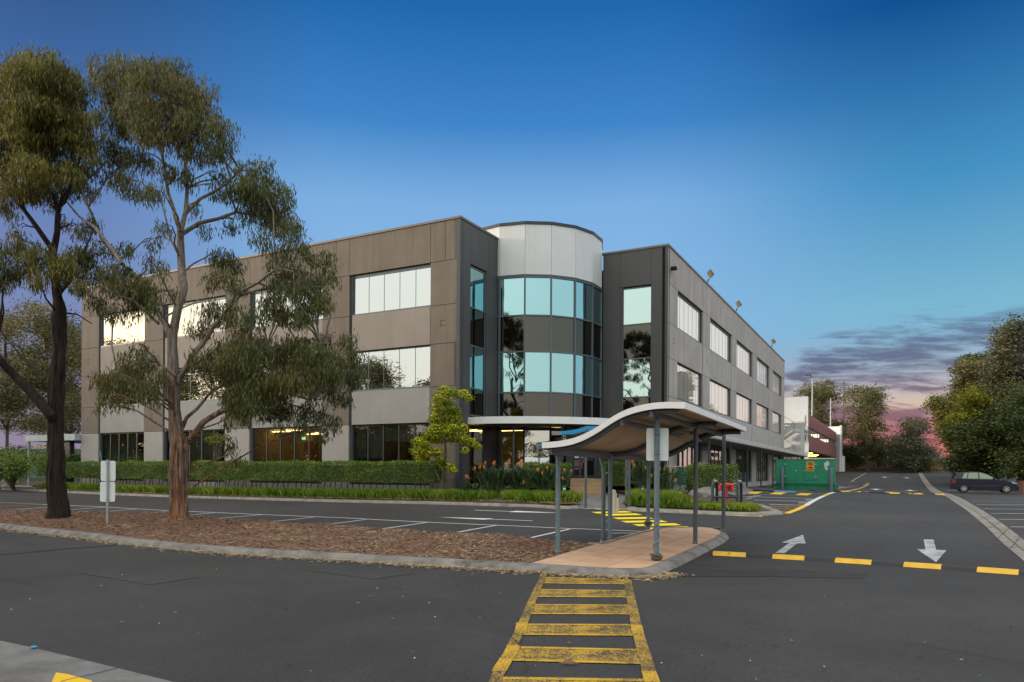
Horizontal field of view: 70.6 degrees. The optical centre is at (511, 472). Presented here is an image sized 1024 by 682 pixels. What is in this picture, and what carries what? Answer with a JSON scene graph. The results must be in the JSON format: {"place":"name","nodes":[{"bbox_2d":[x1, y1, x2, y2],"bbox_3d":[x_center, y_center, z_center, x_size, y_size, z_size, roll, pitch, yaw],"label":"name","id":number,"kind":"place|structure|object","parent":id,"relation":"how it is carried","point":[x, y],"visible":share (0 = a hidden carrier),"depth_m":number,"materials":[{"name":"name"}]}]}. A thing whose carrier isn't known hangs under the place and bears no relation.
{"place":"outdoors","nodes":[
{"label":"outdoors","id":0,"kind":"place"},
{"bbox_2d":[0,467,1023,681],"bbox_3d":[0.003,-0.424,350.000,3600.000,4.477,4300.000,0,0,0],"label":"ground","id":1,"kind":"structure","parent":0,"point":[255,619],"depth_m":8.95,"materials":[{"name":"grey asphalt"}]},
{"bbox_2d":[0,445,46,490],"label":"green shrub","id":2,"kind":"object","parent":1,"relation":"on","point":[12,478],"visible":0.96,"depth_m":42.30,"materials":[{"name":"green plant"}]},
{"bbox_2d":[0,309,50,463],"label":"background gum","id":3,"kind":"object","parent":1,"relation":"on","point":[9,395],"visible":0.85,"depth_m":49.38,"materials":[{"name":"green plant"}]},
{"bbox_2d":[0,442,80,475],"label":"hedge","id":4,"kind":"object","parent":1,"relation":"on","point":[22,450],"visible":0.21,"depth_m":56.13,"materials":[{"name":"green plant"}]},
{"bbox_2d":[0,294,81,452],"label":"background gum","id":5,"kind":"object","parent":1,"relation":"on","point":[73,355],"visible":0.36,"depth_m":55.58,"materials":[{"name":"green plant"}]},
{"bbox_2d":[0,323,81,435],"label":"background gum","id":6,"kind":"object","parent":1,"relation":"on","point":[72,430],"visible":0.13,"depth_m":73.49,"materials":[{"name":"green plant"}]},
{"bbox_2d":[15,478,80,485],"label":"garden bed","id":7,"kind":"object","parent":1,"relation":"on","point":[35,482],"visible":0.2,"depth_m":53.51,"materials":[{"name":"soil"}]},
{"bbox_2d":[34,454,80,482],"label":"clipped hedge","id":8,"kind":"object","parent":7,"relation":"on","point":[76,458],"visible":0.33,"depth_m":46.11,"materials":[{"name":"green plant"}]},
{"bbox_2d":[0,641,171,681],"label":"concrete apron","id":9,"kind":"object","parent":1,"relation":"on","point":[20,663],"visible":0.9,"depth_m":5.79,"materials":[{"name":"grey concrete"}]},
{"bbox_2d":[52,672,91,681],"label":"yellow marking","id":10,"kind":"object","parent":9,"relation":"on","point":[59,677],"visible":1,"depth_m":5.49,"materials":[{"name":"paint"}]},
{"bbox_2d":[79,565,201,584],"bbox_3d":[-5.745,1.561,11.102,2.273,0.002,0.918,0,0,34],"label":"asphalt patch","id":11,"kind":"object","parent":1,"relation":"on","point":[142,575],"visible":1,"depth_m":11.04,"materials":[{"name":"grey asphalt"}]},
{"bbox_2d":[203,432,226,499],"bbox_3d":[-13.980,-0.203,34.284,1.129,3.424,1.014,0,0,43],"label":"lime sapling","id":12,"kind":"object","parent":1,"relation":"on","point":[215,441],"visible":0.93,"depth_m":34.17,"materials":[{"name":"green plant"}]},
{"bbox_2d":[0,488,577,508],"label":"kerb","id":13,"kind":"structure","parent":1,"relation":"on","point":[386,501],"depth_m":31.06,"materials":[{"name":"concrete"}]},
{"bbox_2d":[0,509,594,562],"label":"mulch","id":14,"kind":"object","parent":1,"relation":"on","point":[423,542],"visible":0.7,"depth_m":15.39,"materials":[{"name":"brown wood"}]},
{"bbox_2d":[0,39,111,518],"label":"gum tree","id":15,"kind":"object","parent":14,"relation":"on","point":[39,117],"visible":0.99,"depth_m":21.06,"materials":[{"name":"green plant"}]},
{"bbox_2d":[100,460,115,523],"bbox_3d":[-11.000,0.587,19.648,0.417,1.863,0.079,0,0,0],"label":"parking sign","id":16,"kind":"object","parent":14,"relation":"on","point":[107,487],"visible":0.98,"depth_m":19.68,"materials":[{"name":"white metal"}]},
{"bbox_2d":[55,47,370,519],"bbox_3d":[-8.959,-5.279,20.233,9.978,13.648,4.462,0,0,0],"label":"gum tree","id":17,"kind":"object","parent":14,"relation":"on","point":[241,358],"visible":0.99,"depth_m":19.70,"materials":[{"name":"green plant"}]},
{"bbox_2d":[36,482,583,505],"bbox_3d":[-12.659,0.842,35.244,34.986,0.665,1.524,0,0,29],"label":"strappy grass","id":18,"kind":"structure","parent":1,"relation":"on","point":[520,495],"depth_m":31.39,"materials":[{"name":"green plant"}]},
{"bbox_2d":[65,459,169,485],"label":"clipped hedge","id":19,"kind":"object","parent":18,"relation":"on","point":[141,469],"visible":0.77,"depth_m":41.00,"materials":[{"name":"green plant"}]},
{"bbox_2d":[188,460,226,486],"bbox_3d":[-15.758,0.056,38.262,2.927,1.502,1.202,0,0,29],"label":"clipped hedge","id":20,"kind":"object","parent":18,"relation":"on","point":[202,472],"visible":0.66,"depth_m":38.10,"materials":[{"name":"green plant"}]},
{"bbox_2d":[15,487,576,503],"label":"leaf litter","id":21,"kind":"object","parent":18,"relation":"on","point":[362,498],"visible":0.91,"depth_m":30.47,"materials":[{"name":"plant"}]},
{"bbox_2d":[216,459,447,489],"bbox_3d":[-8.997,0.104,34.586,13.655,1.489,1.330,0,0,28],"label":"clipped hedge","id":22,"kind":"object","parent":18,"relation":"on","point":[415,472],"visible":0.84,"depth_m":33.76,"materials":[{"name":"green plant"}]},
{"bbox_2d":[408,385,483,490],"bbox_3d":[-2.761,-1.455,30.456,3.141,4.443,1.652,0,0,0],"label":"yellow flowering tree","id":23,"kind":"object","parent":18,"relation":"on","point":[444,427],"visible":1,"depth_m":30.34,"materials":[{"name":"green plant"}]},
{"bbox_2d":[473,461,510,492],"bbox_3d":[-0.757,0.254,29.421,1.818,1.476,1.113,0,0,0],"label":"bird of paradise","id":24,"kind":"object","parent":18,"relation":"on","point":[493,477],"visible":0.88,"depth_m":29.23,"materials":[{"name":"green plant"}]},
{"bbox_2d":[504,459,538,490],"bbox_3d":[0.377,0.197,29.380,1.574,1.500,1.072,0,0,0],"label":"bird of paradise","id":25,"kind":"object","parent":18,"relation":"on","point":[519,480],"visible":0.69,"depth_m":29.18,"materials":[{"name":"green plant"}]},
{"bbox_2d":[529,465,561,490],"bbox_3d":[1.332,0.282,29.395,1.596,1.231,1.043,0,0,0],"label":"bird of paradise","id":26,"kind":"object","parent":18,"relation":"on","point":[546,478],"visible":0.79,"depth_m":29.19,"materials":[{"name":"green plant"}]},
{"bbox_2d":[523,461,571,487],"bbox_3d":[1.547,0.112,32.056,2.211,1.243,1.245,0,0,0],"label":"clipped hedge","id":27,"kind":"object","parent":18,"relation":"on","point":[567,465],"visible":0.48,"depth_m":31.73,"materials":[{"name":"green plant"}]},
{"bbox_2d":[43,504,628,530],"bbox_3d":[-8.438,1.453,25.005,27.066,0.069,0.718,0,0,29],"label":"painted line","id":28,"kind":"object","parent":1,"relation":"on","point":[359,518],"visible":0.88,"depth_m":23.13,"materials":[{"name":"white paint"}]},
{"bbox_2d":[0,527,685,580],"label":"dry grass clippings","id":29,"kind":"object","parent":1,"relation":"on","point":[664,574],"visible":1,"depth_m":12.16,"materials":[{"name":"plant"}]},
{"bbox_2d":[310,564,414,578],"bbox_3d":[-2.415,1.575,11.521,1.584,0.009,0.894,0,0,37],"label":"asphalt patch","id":30,"kind":"object","parent":1,"relation":"on","point":[367,572],"visible":1,"depth_m":11.49,"materials":[{"name":"grey asphalt"}]},
{"bbox_2d":[0,523,728,576],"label":"kerb","id":31,"kind":"structure","parent":1,"relation":"on","point":[677,560],"depth_m":12.94,"materials":[{"name":"concrete"}]},
{"bbox_2d":[25,215,807,489],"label":"office building","id":32,"kind":"structure","parent":1,"relation":"on","point":[529,335],"depth_m":36.23,"materials":[{"name":"concrete"}]},
{"bbox_2d":[101,309,144,346],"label":"window","id":33,"kind":"structure","parent":32,"relation":"in","point":[137,331],"depth_m":43.99,"materials":[{"name":"glass"}]},
{"bbox_2d":[102,432,143,479],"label":"window","id":34,"kind":"structure","parent":32,"relation":"in","point":[127,432],"depth_m":43.78,"materials":[{"name":"black metal"}]},
{"bbox_2d":[165,429,224,481],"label":"window","id":35,"kind":"structure","parent":32,"relation":"in","point":[189,431],"depth_m":41.15,"materials":[{"name":"black metal"}]},
{"bbox_2d":[166,366,224,402],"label":"window","id":36,"kind":"structure","parent":32,"relation":"in","point":[193,388],"depth_m":40.93,"materials":[{"name":"glass"}]},
{"bbox_2d":[166,296,225,338],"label":"window","id":37,"kind":"structure","parent":32,"relation":"in","point":[186,313],"depth_m":41.15,"materials":[{"name":"glass"}]},
{"bbox_2d":[252,426,321,482],"bbox_3d":[-11.680,-0.906,37.583,4.966,2.870,0.150,0,0,28],"label":"window","id":38,"kind":"structure","parent":32,"relation":"in","point":[254,429],"depth_m":37.83,"materials":[{"name":"black metal"}]},
{"bbox_2d":[254,282,322,326],"bbox_3d":[-11.633,-8.681,37.583,4.966,2.000,0.150,0,0,28],"label":"window","id":39,"kind":"structure","parent":32,"relation":"in","point":[256,296],"depth_m":38.48,"materials":[{"name":"glass"}]},
{"bbox_2d":[352,345,429,391],"bbox_3d":[-5.756,-4.910,34.438,4.615,1.950,0.150,0,0,28],"label":"window","id":40,"kind":"structure","parent":32,"relation":"in","point":[407,367],"depth_m":34.33,"materials":[{"name":"glass"}]},
{"bbox_2d":[352,423,429,484],"bbox_3d":[-5.780,-0.870,34.438,4.615,2.870,0.150,0,0,28],"label":"window","id":41,"kind":"structure","parent":32,"relation":"in","point":[414,424],"depth_m":34.66,"materials":[{"name":"black metal"}]},
{"bbox_2d":[353,264,430,315],"bbox_3d":[-5.733,-8.645,34.438,4.615,2.000,0.150,0,0,28],"label":"window","id":42,"kind":"structure","parent":32,"relation":"in","point":[409,287],"depth_m":34.43,"materials":[{"name":"glass"}]},
{"bbox_2d":[470,266,484,416],"bbox_3d":[-1.665,-6.060,33.999,0.070,7.100,1.465,0,0,28],"label":"window","id":43,"kind":"structure","parent":32,"relation":"in","point":[477,306],"depth_m":34.07,"materials":[{"name":"teal glass"}]},
{"bbox_2d":[565,425,616,477],"bbox_3d":[3.961,-0.776,35.527,0.151,2.800,4.591,0,0,38],"label":"door","id":44,"kind":"structure","parent":32,"relation":"in","point":[574,460],"depth_m":34.75,"materials":[{"name":"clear glass"}]},
{"bbox_2d":[622,286,650,410],"bbox_3d":[6.419,-6.011,37.137,1.560,7.100,0.070,0,0,28],"label":"window","id":45,"kind":"structure","parent":32,"relation":"in","point":[636,325],"depth_m":37.15,"materials":[{"name":"green glass"}]},
{"bbox_2d":[677,443,699,484],"bbox_3d":[9.825,-0.775,40.383,0.150,2.870,5.442,0,0,28],"label":"window","id":46,"kind":"structure","parent":32,"relation":"in","point":[678,483],"depth_m":39.60,"materials":[{"name":"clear glass"}]},
{"bbox_2d":[677,363,700,406],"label":"window","id":47,"kind":"structure","parent":32,"relation":"in","point":[688,381],"depth_m":40.53,"materials":[{"name":"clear glass"}]},
{"bbox_2d":[678,293,701,343],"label":"window","id":48,"kind":"structure","parent":32,"relation":"in","point":[688,314],"depth_m":40.47,"materials":[{"name":"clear glass"}]},
{"bbox_2d":[710,319,729,362],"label":"window","id":49,"kind":"structure","parent":32,"relation":"in","point":[719,339],"depth_m":47.50,"materials":[{"name":"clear glass"}]},
{"bbox_2d":[710,380,729,416],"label":"window","id":50,"kind":"structure","parent":32,"relation":"in","point":[719,394],"depth_m":47.60,"materials":[{"name":"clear glass"}]},
{"bbox_2d":[736,393,750,423],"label":"window","id":51,"kind":"structure","parent":32,"relation":"in","point":[742,403],"depth_m":54.67,"materials":[{"name":"white glass"}]},
{"bbox_2d":[736,449,750,481],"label":"window","id":52,"kind":"structure","parent":32,"relation":"in","point":[741,462],"depth_m":54.82,"materials":[{"name":"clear glass"}]},
{"bbox_2d":[736,342,751,377],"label":"window","id":53,"kind":"structure","parent":32,"relation":"in","point":[743,355],"depth_m":54.92,"materials":[{"name":"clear glass"}]},
{"bbox_2d":[756,452,767,480],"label":"window","id":54,"kind":"structure","parent":32,"relation":"in","point":[764,456],"depth_m":62.90,"materials":[{"name":"black glass"}]},
{"bbox_2d":[757,358,767,386],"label":"window","id":55,"kind":"structure","parent":32,"relation":"in","point":[762,370],"depth_m":62.48,"materials":[{"name":"white glass"}]},
{"bbox_2d":[757,404,767,429],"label":"window","id":56,"kind":"structure","parent":32,"relation":"in","point":[761,411],"depth_m":62.34,"materials":[{"name":"white glass"}]},
{"bbox_2d":[492,657,512,670],"bbox_3d":[-0.075,1.594,6.014,0.120,0.001,0.432,0,0,8],"label":"painted line","id":57,"kind":"object","parent":1,"relation":"on","point":[502,664],"visible":1,"depth_m":6.00,"materials":[{"name":"yellow paint"}]},
{"bbox_2d":[502,645,519,657],"bbox_3d":[-0.008,1.595,6.451,0.120,0.001,0.493,0,0,6],"label":"painted line","id":58,"kind":"object","parent":1,"relation":"on","point":[510,651],"visible":1,"depth_m":6.44,"materials":[{"name":"yellow paint"}]},
{"bbox_2d":[488,573,546,681],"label":"painted line","id":59,"kind":"object","parent":1,"relation":"on","point":[496,676],"visible":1,"depth_m":8.08,"materials":[{"name":"yellow paint"}]},
{"bbox_2d":[502,679,643,681],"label":"painted stripe","id":60,"kind":"object","parent":1,"relation":"on","point":[513,680],"visible":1,"depth_m":5.56,"materials":[{"name":"yellow paint"}]},
{"bbox_2d":[503,677,643,680],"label":"painted line","id":61,"kind":"object","parent":1,"relation":"on","point":[561,678],"visible":1,"depth_m":5.61,"materials":[{"name":"yellow paint"}]},
{"bbox_2d":[512,658,639,663],"bbox_3d":[0.565,1.603,6.141,1.196,0.003,0.070,0,0,4],"label":"painted line","id":62,"kind":"object","parent":1,"relation":"on","point":[586,661],"visible":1,"depth_m":6.14,"materials":[{"name":"yellow paint"}]},
{"bbox_2d":[516,648,639,661],"bbox_3d":[0.584,1.607,6.370,1.202,0.004,0.461,0,0,4],"label":"painted stripe","id":63,"kind":"object","parent":1,"relation":"on","point":[586,654],"visible":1,"depth_m":6.37,"materials":[{"name":"yellow paint"}]},
{"bbox_2d":[519,646,636,650],"bbox_3d":[0.608,1.605,6.593,1.186,0.003,0.070,0,0,3],"label":"painted line","id":64,"kind":"object","parent":1,"relation":"on","point":[578,648],"visible":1,"depth_m":6.59,"materials":[{"name":"yellow paint"}]},
{"bbox_2d":[523,633,632,635],"bbox_3d":[0.668,1.606,7.165,1.226,0.003,0.072,0,0,0],"label":"painted line","id":65,"kind":"object","parent":1,"relation":"on","point":[576,634],"visible":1,"depth_m":7.17,"materials":[{"name":"yellow paint"}]},
{"bbox_2d":[527,625,631,633],"bbox_3d":[0.693,1.609,7.408,1.276,0.004,0.487,0,0,0],"label":"painted stripe","id":66,"kind":"object","parent":1,"relation":"on","point":[593,629],"visible":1,"depth_m":7.41,"materials":[{"name":"yellow paint"}]},
{"bbox_2d":[532,605,628,612],"bbox_3d":[0.830,1.610,8.498,1.286,0.004,0.560,0,0,0],"label":"painted stripe","id":67,"kind":"object","parent":1,"relation":"on","point":[575,609],"visible":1,"depth_m":8.51,"materials":[{"name":"yellow paint"}]},
{"bbox_2d":[538,590,625,595],"bbox_3d":[0.957,1.609,9.618,1.323,0.005,0.545,0,0,0],"label":"painted stripe","id":68,"kind":"object","parent":1,"relation":"on","point":[576,593],"visible":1,"depth_m":9.62,"materials":[{"name":"yellow paint"}]},
{"bbox_2d":[544,578,623,583],"bbox_3d":[1.075,1.606,10.674,1.292,0.007,0.526,0,0,5],"label":"painted stripe","id":69,"kind":"object","parent":1,"relation":"on","point":[561,580],"visible":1,"depth_m":10.71,"materials":[{"name":"yellow paint"}]},
{"bbox_2d":[570,478,600,495],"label":"sandstone block wall","id":70,"kind":"structure","parent":1,"relation":"on","point":[593,486],"depth_m":30.68,"materials":[{"name":"stone"}]},
{"bbox_2d":[561,426,630,507],"bbox_3d":[3.699,-0.277,29.285,3.369,3.222,6.614,0,0,20],"label":"blue edged canopy","id":71,"kind":"object","parent":1,"relation":"on","point":[580,431],"visible":0.48,"depth_m":27.84,"materials":[{"name":"metal"}]},
{"bbox_2d":[576,493,625,508],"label":"footpath","id":72,"kind":"structure","parent":1,"relation":"on","point":[593,501],"depth_m":27.68,"materials":[{"name":"grey concrete"}]},
{"bbox_2d":[598,460,624,486],"bbox_3d":[4.539,0.055,32.566,1.199,1.262,1.818,0,0,0],"label":"clipped hedge","id":73,"kind":"object","parent":1,"relation":"on","point":[618,475],"visible":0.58,"depth_m":31.93,"materials":[{"name":"green plant"}]},
{"bbox_2d":[624,579,655,681],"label":"painted line","id":74,"kind":"object","parent":1,"relation":"on","point":[646,659],"visible":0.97,"depth_m":7.09,"materials":[{"name":"yellow paint"}]},
{"bbox_2d":[606,489,770,511],"bbox_3d":[6.903,1.091,29.956,5.831,0.571,10.287,0,0,0],"label":"garden bed","id":75,"kind":"object","parent":1,"relation":"on","point":[701,498],"visible":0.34,"depth_m":28.46,"materials":[{"name":"soil"}]},
{"bbox_2d":[630,461,661,489],"bbox_3d":[5.418,0.093,30.042,1.570,1.479,1.026,0,0,0],"label":"bird of paradise","id":76,"kind":"object","parent":75,"relation":"on","point":[639,470],"visible":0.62,"depth_m":29.80,"materials":[{"name":"green plant"}]},
{"bbox_2d":[625,487,692,507],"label":"strappy grass","id":77,"kind":"structure","parent":75,"relation":"on","point":[671,498],"depth_m":25.82,"materials":[{"name":"green plant"}]},
{"bbox_2d":[650,464,683,490],"bbox_3d":[6.453,0.230,30.603,1.683,1.202,1.088,0,0,22],"label":"bird of paradise","id":78,"kind":"object","parent":75,"relation":"on","point":[664,475],"visible":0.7,"depth_m":30.46,"materials":[{"name":"green plant"}]},
{"bbox_2d":[688,487,721,497],"bbox_3d":[8.157,0.904,30.209,1.570,0.609,1.068,0,0,0],"label":"rock","id":79,"kind":"object","parent":75,"relation":"on","point":[704,492],"visible":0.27,"depth_m":29.84,"materials":[{"name":"grey stone"}]},
{"bbox_2d":[684,462,739,492],"bbox_3d":[8.726,0.228,31.716,2.104,1.378,1.752,0,0,0],"label":"clipped hedge","id":80,"kind":"object","parent":75,"relation":"on","point":[708,474],"visible":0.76,"depth_m":31.13,"materials":[{"name":"green plant"}]},
{"bbox_2d":[680,500,761,510],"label":"strappy grass","id":81,"kind":"structure","parent":75,"relation":"on","point":[732,506],"depth_m":25.24,"materials":[{"name":"green plant"}]},
{"bbox_2d":[625,504,783,515],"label":"kerb","id":82,"kind":"structure","parent":1,"relation":"on","point":[760,513],"depth_m":24.95,"materials":[{"name":"concrete"}]},
{"bbox_2d":[711,480,742,502],"bbox_3d":[7.796,0.834,26.316,1.434,1.142,0.885,0,0,0],"label":"pipe barrier","id":83,"kind":"object","parent":1,"relation":"on","point":[716,496],"visible":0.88,"depth_m":26.02,"materials":[{"name":"grey metal"}]},
{"bbox_2d":[662,568,864,577],"bbox_3d":[3.783,1.623,11.748,3.721,0.014,1.130,0,0,0],"label":"asphalt patch","id":84,"kind":"object","parent":1,"relation":"on","point":[689,572],"visible":0.88,"depth_m":11.58,"materials":[{"name":"grey asphalt"}]},
{"bbox_2d":[776,535,804,552],"bbox_3d":[6.412,1.606,16.496,0.504,0.030,4.662,0,0,32],"label":"painted arrow","id":85,"kind":"object","parent":1,"relation":"on","point":[793,542],"visible":1,"depth_m":16.60,"materials":[{"name":"white paint"}]},
{"bbox_2d":[774,458,839,490],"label":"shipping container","id":86,"kind":"object","parent":1,"relation":"on","point":[806,474],"visible":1,"depth_m":43.51,"materials":[{"name":"green metal"}]},
{"bbox_2d":[785,461,796,479],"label":"door","id":87,"kind":"structure","parent":86,"relation":"in","point":[790,467],"depth_m":43.88,"materials":[{"name":"green metal"}]},
{"bbox_2d":[784,396,844,471],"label":"deck car park","id":88,"kind":"structure","parent":1,"relation":"on","point":[809,435],"depth_m":77.08,"materials":[{"name":"concrete"}]},
{"bbox_2d":[790,377,851,439],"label":"background gum","id":89,"kind":"object","parent":1,"relation":"on","point":[823,393],"visible":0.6,"depth_m":119.97,"materials":[{"name":"green plant"}]},
{"bbox_2d":[842,441,873,469],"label":"screen shrub","id":90,"kind":"object","parent":1,"relation":"on","point":[853,456],"visible":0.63,"depth_m":113.73,"materials":[{"name":"green plant"}]},
{"bbox_2d":[839,382,896,471],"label":"background gum","id":91,"kind":"object","parent":1,"relation":"on","point":[871,402],"visible":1,"depth_m":109.75,"materials":[{"name":"green plant"}]},
{"bbox_2d":[713,551,1023,575],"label":"speed hump","id":92,"kind":"object","parent":1,"relation":"on","point":[890,563],"visible":1,"depth_m":12.83,"materials":[{"name":"yellow rubber"}]},
{"bbox_2d":[859,440,895,468],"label":"screen shrub","id":93,"kind":"object","parent":1,"relation":"on","point":[881,454],"visible":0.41,"depth_m":116.70,"materials":[{"name":"green plant"}]},
{"bbox_2d":[875,415,945,472],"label":"background gum","id":94,"kind":"object","parent":1,"relation":"on","point":[913,428],"visible":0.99,"depth_m":106.77,"materials":[{"name":"green plant"}]},
{"bbox_2d":[917,539,945,561],"bbox_3d":[8.782,1.611,15.145,0.539,0.060,4.459,0,0,24],"label":"painted arrow","id":95,"kind":"object","parent":1,"relation":"on","point":[931,552],"visible":1,"depth_m":14.83,"materials":[{"name":"white paint"}]},
{"bbox_2d":[919,393,958,476],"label":"background gum","id":96,"kind":"object","parent":1,"relation":"on","point":[937,404],"visible":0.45,"depth_m":90.81,"materials":[{"name":"green plant"}]},
{"bbox_2d":[926,410,1006,475],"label":"side tree","id":97,"kind":"object","parent":1,"relation":"on","point":[974,447],"visible":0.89,"depth_m":64.63,"materials":[{"name":"green plant"}]},
{"bbox_2d":[935,383,1004,456],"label":"side tree","id":98,"kind":"object","parent":1,"relation":"on","point":[971,400],"visible":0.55,"depth_m":67.25,"materials":[{"name":"green plant"}]},
{"bbox_2d":[919,473,1023,560],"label":"drain strip","id":99,"kind":"object","parent":1,"relation":"on","point":[1008,542],"visible":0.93,"depth_m":20.52,"materials":[{"name":"concrete"}]},
{"bbox_2d":[941,356,1001,422],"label":"side tree","id":100,"kind":"object","parent":1,"relation":"on","point":[966,374],"visible":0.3,"depth_m":82.33,"materials":[{"name":"green plant"}]},
{"bbox_2d":[950,472,1018,492],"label":"parked hatchback","id":101,"kind":"object","parent":1,"relation":"on","point":[963,482],"visible":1,"depth_m":51.85,"materials":[{"name":"blue paint"}]},
{"bbox_2d":[964,400,1019,478],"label":"side tree","id":102,"kind":"object","parent":1,"relation":"on","point":[985,412],"visible":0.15,"depth_m":65.72,"materials":[{"name":"green plant"}]},
{"bbox_2d":[974,312,1023,483],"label":"side tree","id":103,"kind":"object","parent":1,"relation":"on","point":[1007,362],"visible":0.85,"depth_m":67.45,"materials":[{"name":"green plant"}]},
{"bbox_2d":[977,379,1023,481],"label":"side tree","id":104,"kind":"object","parent":1,"relation":"on","point":[1010,423],"visible":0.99,"depth_m":60.37,"materials":[{"name":"green plant"}]},
{"bbox_2d":[0,0,1023,463],"label":"sky","id":105,"kind":"structure","parent":0,"point":[849,174],"materials":[{"name":"blue"}]},
{"bbox_2d":[532,527,720,567],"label":"path","id":106,"kind":"structure","parent":0,"point":[634,551],"depth_m":13.84,"materials":[{"name":"beige concrete"}]},
{"bbox_2d":[535,402,745,560],"bbox_3d":[3.151,0.243,15.461,2.668,2.790,6.986,0,0,26],"label":"wave roof shelter","id":107,"kind":"object","parent":106,"relation":"on","point":[621,435],"visible":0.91,"depth_m":14.25,"materials":[{"name":"grey metal"}]},
{"bbox_2d":[646,428,668,460],"bbox_3d":[2.493,-0.478,12.350,0.379,0.558,0.104,0,0,0],"label":"blank sign plate","id":108,"kind":"object","parent":107,"relation":"attached to","point":[664,441],"visible":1,"depth_m":12.40,"materials":[{"name":"metal"}]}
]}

